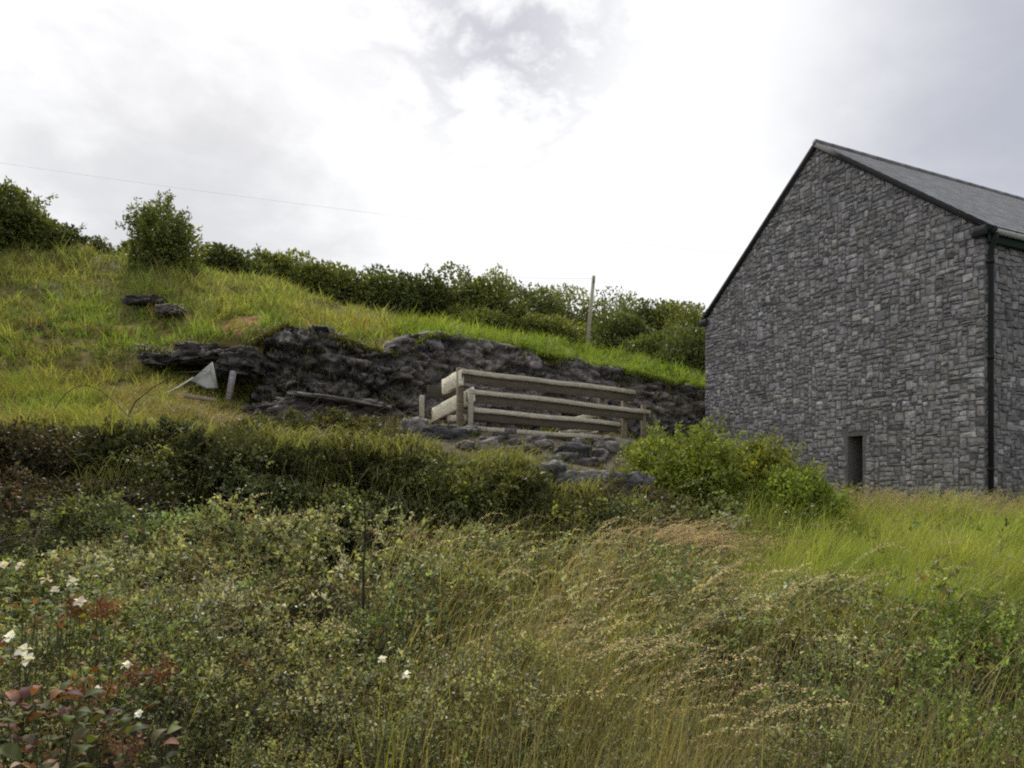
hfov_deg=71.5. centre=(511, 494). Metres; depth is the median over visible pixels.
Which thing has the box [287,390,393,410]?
wooden plank
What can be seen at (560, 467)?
boulder
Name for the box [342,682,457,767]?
grass tuft
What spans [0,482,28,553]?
dock plant
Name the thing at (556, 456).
rubble stone
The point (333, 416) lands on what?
bramble mound
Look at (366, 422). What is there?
bramble mound
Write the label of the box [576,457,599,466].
rubble stone
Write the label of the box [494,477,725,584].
bramble mound
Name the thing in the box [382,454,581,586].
bramble mound
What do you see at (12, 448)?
bramble mound
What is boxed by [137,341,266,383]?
rock outcrop
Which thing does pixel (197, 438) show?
bramble mound
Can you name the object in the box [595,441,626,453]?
rubble stone
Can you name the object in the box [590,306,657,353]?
scrub bush
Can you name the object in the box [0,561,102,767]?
flowering bramble
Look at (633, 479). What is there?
boulder
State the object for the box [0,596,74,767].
flowering bramble
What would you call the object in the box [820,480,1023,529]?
meadow seed heads
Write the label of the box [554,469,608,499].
boulder
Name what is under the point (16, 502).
bramble mound
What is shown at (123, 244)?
scrub bush
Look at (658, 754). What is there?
long grass
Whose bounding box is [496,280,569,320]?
scrub bush
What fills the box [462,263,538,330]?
scrub tree
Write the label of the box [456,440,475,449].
rubble stone
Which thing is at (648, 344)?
scrub tree
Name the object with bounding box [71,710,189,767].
dock plant
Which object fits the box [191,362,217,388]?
broken board
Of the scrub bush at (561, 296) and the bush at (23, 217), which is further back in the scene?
the scrub bush at (561, 296)
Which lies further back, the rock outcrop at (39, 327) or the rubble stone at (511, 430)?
the rock outcrop at (39, 327)
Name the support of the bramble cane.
on the terrain at (84, 355)
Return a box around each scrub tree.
[394,268,453,318]
[415,260,490,319]
[440,302,514,332]
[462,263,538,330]
[613,320,696,359]
[615,291,666,334]
[648,298,692,330]
[660,300,707,337]
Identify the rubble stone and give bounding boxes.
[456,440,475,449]
[466,428,481,435]
[476,438,500,452]
[479,436,506,443]
[493,431,509,439]
[504,428,516,433]
[505,445,521,453]
[507,438,521,445]
[522,445,536,454]
[525,434,546,443]
[535,439,554,448]
[543,454,560,459]
[556,452,578,463]
[571,438,589,444]
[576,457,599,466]
[591,437,614,447]
[591,448,610,458]
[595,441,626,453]
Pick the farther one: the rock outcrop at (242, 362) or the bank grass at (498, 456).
the rock outcrop at (242, 362)
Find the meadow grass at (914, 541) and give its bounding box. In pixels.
[720,476,1023,659]
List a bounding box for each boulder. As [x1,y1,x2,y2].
[401,417,429,434]
[422,424,467,438]
[531,459,568,492]
[553,442,592,457]
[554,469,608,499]
[602,470,656,506]
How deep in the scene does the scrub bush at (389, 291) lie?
28.80 m
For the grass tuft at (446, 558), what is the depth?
5.61 m
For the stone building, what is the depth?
13.38 m
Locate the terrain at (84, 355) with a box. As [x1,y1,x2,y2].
[0,249,1023,767]
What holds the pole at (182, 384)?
on the terrain at (84, 355)
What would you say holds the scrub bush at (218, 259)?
on the terrain at (84, 355)
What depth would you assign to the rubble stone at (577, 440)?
11.51 m
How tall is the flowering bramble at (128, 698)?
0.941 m
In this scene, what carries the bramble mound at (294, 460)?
on the terrain at (84, 355)
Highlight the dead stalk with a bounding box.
[358,497,370,645]
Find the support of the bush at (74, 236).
on the terrain at (84, 355)
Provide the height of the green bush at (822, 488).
1.155 m
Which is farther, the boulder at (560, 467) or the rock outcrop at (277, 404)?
the rock outcrop at (277, 404)
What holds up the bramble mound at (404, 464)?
on the terrain at (84, 355)
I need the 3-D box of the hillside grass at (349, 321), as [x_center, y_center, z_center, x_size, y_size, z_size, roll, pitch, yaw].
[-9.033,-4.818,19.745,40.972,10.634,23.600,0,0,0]
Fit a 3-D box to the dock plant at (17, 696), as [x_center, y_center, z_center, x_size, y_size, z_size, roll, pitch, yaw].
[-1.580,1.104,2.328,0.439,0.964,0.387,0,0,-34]
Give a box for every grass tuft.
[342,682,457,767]
[420,527,477,599]
[588,593,674,689]
[795,520,847,573]
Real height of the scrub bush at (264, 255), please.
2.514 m
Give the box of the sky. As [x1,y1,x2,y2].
[0,0,1023,317]
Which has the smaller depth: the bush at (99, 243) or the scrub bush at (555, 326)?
the bush at (99, 243)
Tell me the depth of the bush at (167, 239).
22.19 m
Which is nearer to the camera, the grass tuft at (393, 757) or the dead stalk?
the grass tuft at (393, 757)
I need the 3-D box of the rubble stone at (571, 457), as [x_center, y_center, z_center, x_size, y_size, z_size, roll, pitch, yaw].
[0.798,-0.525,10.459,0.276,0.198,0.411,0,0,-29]
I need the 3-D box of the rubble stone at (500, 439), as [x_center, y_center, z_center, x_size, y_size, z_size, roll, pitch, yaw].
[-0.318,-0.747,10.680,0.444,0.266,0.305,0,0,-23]
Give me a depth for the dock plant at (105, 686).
2.59 m
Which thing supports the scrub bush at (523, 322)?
on the terrain at (84, 355)
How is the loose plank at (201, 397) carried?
on the terrain at (84, 355)
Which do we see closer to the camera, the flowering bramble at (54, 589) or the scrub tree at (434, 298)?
the flowering bramble at (54, 589)
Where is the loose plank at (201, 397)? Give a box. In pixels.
[171,393,215,401]
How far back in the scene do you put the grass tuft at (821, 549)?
6.17 m
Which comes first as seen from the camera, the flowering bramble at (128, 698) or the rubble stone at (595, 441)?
the flowering bramble at (128, 698)
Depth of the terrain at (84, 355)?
6.08 m
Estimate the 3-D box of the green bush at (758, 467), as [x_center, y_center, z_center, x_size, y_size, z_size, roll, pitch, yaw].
[3.262,-0.167,9.164,1.540,1.382,1.230,0,0,13]
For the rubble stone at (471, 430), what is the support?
on the terrain at (84, 355)
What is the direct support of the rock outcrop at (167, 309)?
on the terrain at (84, 355)
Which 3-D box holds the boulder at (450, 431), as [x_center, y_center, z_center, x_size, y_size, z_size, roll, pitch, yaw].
[-1.067,-0.925,11.186,0.776,0.356,0.566,0,0,0]
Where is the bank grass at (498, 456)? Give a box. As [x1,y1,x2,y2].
[0,372,689,577]
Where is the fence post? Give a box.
[225,371,235,400]
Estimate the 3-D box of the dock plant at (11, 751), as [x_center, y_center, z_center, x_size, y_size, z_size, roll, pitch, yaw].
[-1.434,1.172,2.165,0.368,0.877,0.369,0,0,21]
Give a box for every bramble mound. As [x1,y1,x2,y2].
[0,415,210,556]
[0,460,246,604]
[2,413,255,544]
[43,419,375,549]
[201,432,461,577]
[218,390,368,436]
[251,438,528,563]
[309,395,456,444]
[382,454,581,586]
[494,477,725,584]
[552,472,753,556]
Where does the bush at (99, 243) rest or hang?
on the terrain at (84, 355)
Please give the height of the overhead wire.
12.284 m
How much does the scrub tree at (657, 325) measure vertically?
4.295 m
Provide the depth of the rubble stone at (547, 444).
10.80 m
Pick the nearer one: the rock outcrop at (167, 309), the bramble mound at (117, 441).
the bramble mound at (117, 441)
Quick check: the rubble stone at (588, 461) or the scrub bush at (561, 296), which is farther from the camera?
the scrub bush at (561, 296)
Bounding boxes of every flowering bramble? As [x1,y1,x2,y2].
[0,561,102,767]
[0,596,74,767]
[79,653,182,767]
[349,655,425,767]
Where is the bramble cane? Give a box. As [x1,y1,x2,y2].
[52,371,204,424]
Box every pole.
[164,377,193,394]
[585,275,594,347]
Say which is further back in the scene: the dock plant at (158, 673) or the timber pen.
the timber pen
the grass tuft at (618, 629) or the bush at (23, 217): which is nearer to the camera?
the grass tuft at (618, 629)
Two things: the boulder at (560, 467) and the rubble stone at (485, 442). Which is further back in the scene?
the rubble stone at (485, 442)
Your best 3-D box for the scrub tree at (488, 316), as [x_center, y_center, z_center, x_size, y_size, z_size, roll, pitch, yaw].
[-1.623,-6.857,29.098,3.482,1.993,3.069,0,0,0]
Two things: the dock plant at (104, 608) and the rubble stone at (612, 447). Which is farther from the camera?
the rubble stone at (612, 447)
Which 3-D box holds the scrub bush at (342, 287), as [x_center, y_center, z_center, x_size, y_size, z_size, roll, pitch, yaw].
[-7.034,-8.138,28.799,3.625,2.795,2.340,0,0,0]
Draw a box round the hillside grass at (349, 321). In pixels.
[0,234,750,526]
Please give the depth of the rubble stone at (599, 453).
10.81 m
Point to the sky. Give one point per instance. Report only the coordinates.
(678, 124)
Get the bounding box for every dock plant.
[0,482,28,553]
[0,682,106,767]
[0,705,122,767]
[0,728,93,767]
[16,661,143,767]
[50,582,150,767]
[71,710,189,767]
[98,652,200,767]
[308,639,385,767]
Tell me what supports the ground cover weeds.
on the terrain at (84, 355)
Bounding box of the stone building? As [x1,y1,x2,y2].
[698,139,1023,515]
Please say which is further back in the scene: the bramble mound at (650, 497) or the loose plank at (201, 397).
the loose plank at (201, 397)
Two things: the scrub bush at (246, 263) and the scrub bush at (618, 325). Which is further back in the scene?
the scrub bush at (618, 325)
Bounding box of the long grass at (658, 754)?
[0,476,1023,767]
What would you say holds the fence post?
on the terrain at (84, 355)
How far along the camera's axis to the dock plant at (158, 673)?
2.75 m
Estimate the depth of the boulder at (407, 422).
11.14 m
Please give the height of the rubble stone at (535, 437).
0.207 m
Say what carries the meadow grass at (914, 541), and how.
on the terrain at (84, 355)
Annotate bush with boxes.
[0,175,77,252]
[51,222,93,250]
[73,234,116,255]
[108,240,135,255]
[115,189,211,272]
[186,241,238,274]
[221,243,286,283]
[252,248,301,286]
[272,247,337,292]
[301,261,379,308]
[349,263,423,317]
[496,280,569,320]
[496,316,546,336]
[517,311,595,347]
[525,282,598,344]
[571,286,640,347]
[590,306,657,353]
[613,413,767,517]
[653,325,704,374]
[718,425,828,504]
[742,462,862,539]
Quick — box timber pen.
[419,367,650,443]
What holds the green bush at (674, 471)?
on the terrain at (84, 355)
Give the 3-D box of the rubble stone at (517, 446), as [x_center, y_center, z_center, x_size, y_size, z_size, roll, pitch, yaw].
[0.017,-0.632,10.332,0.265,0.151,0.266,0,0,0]
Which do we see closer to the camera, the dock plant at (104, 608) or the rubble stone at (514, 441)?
the dock plant at (104, 608)
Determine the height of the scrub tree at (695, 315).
4.353 m
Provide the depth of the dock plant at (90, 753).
2.31 m
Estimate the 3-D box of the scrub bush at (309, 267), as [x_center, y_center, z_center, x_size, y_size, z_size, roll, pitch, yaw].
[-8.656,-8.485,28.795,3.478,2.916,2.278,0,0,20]
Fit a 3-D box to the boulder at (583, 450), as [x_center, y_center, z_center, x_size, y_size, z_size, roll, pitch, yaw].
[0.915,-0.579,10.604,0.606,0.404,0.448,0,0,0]
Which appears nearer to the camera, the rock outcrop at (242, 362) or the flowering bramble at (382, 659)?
the flowering bramble at (382, 659)
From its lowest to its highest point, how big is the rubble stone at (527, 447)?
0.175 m
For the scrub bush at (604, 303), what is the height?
4.433 m
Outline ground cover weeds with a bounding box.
[0,430,1023,767]
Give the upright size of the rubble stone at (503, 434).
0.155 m
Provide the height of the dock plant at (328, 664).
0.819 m
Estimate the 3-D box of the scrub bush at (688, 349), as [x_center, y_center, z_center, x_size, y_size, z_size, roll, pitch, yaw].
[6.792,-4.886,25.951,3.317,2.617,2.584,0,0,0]
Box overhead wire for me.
[4,163,740,254]
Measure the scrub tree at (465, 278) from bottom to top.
3.364 m
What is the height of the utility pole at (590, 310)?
3.479 m
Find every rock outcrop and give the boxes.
[24,325,62,330]
[121,294,186,316]
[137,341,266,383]
[240,394,397,425]
[251,325,704,441]

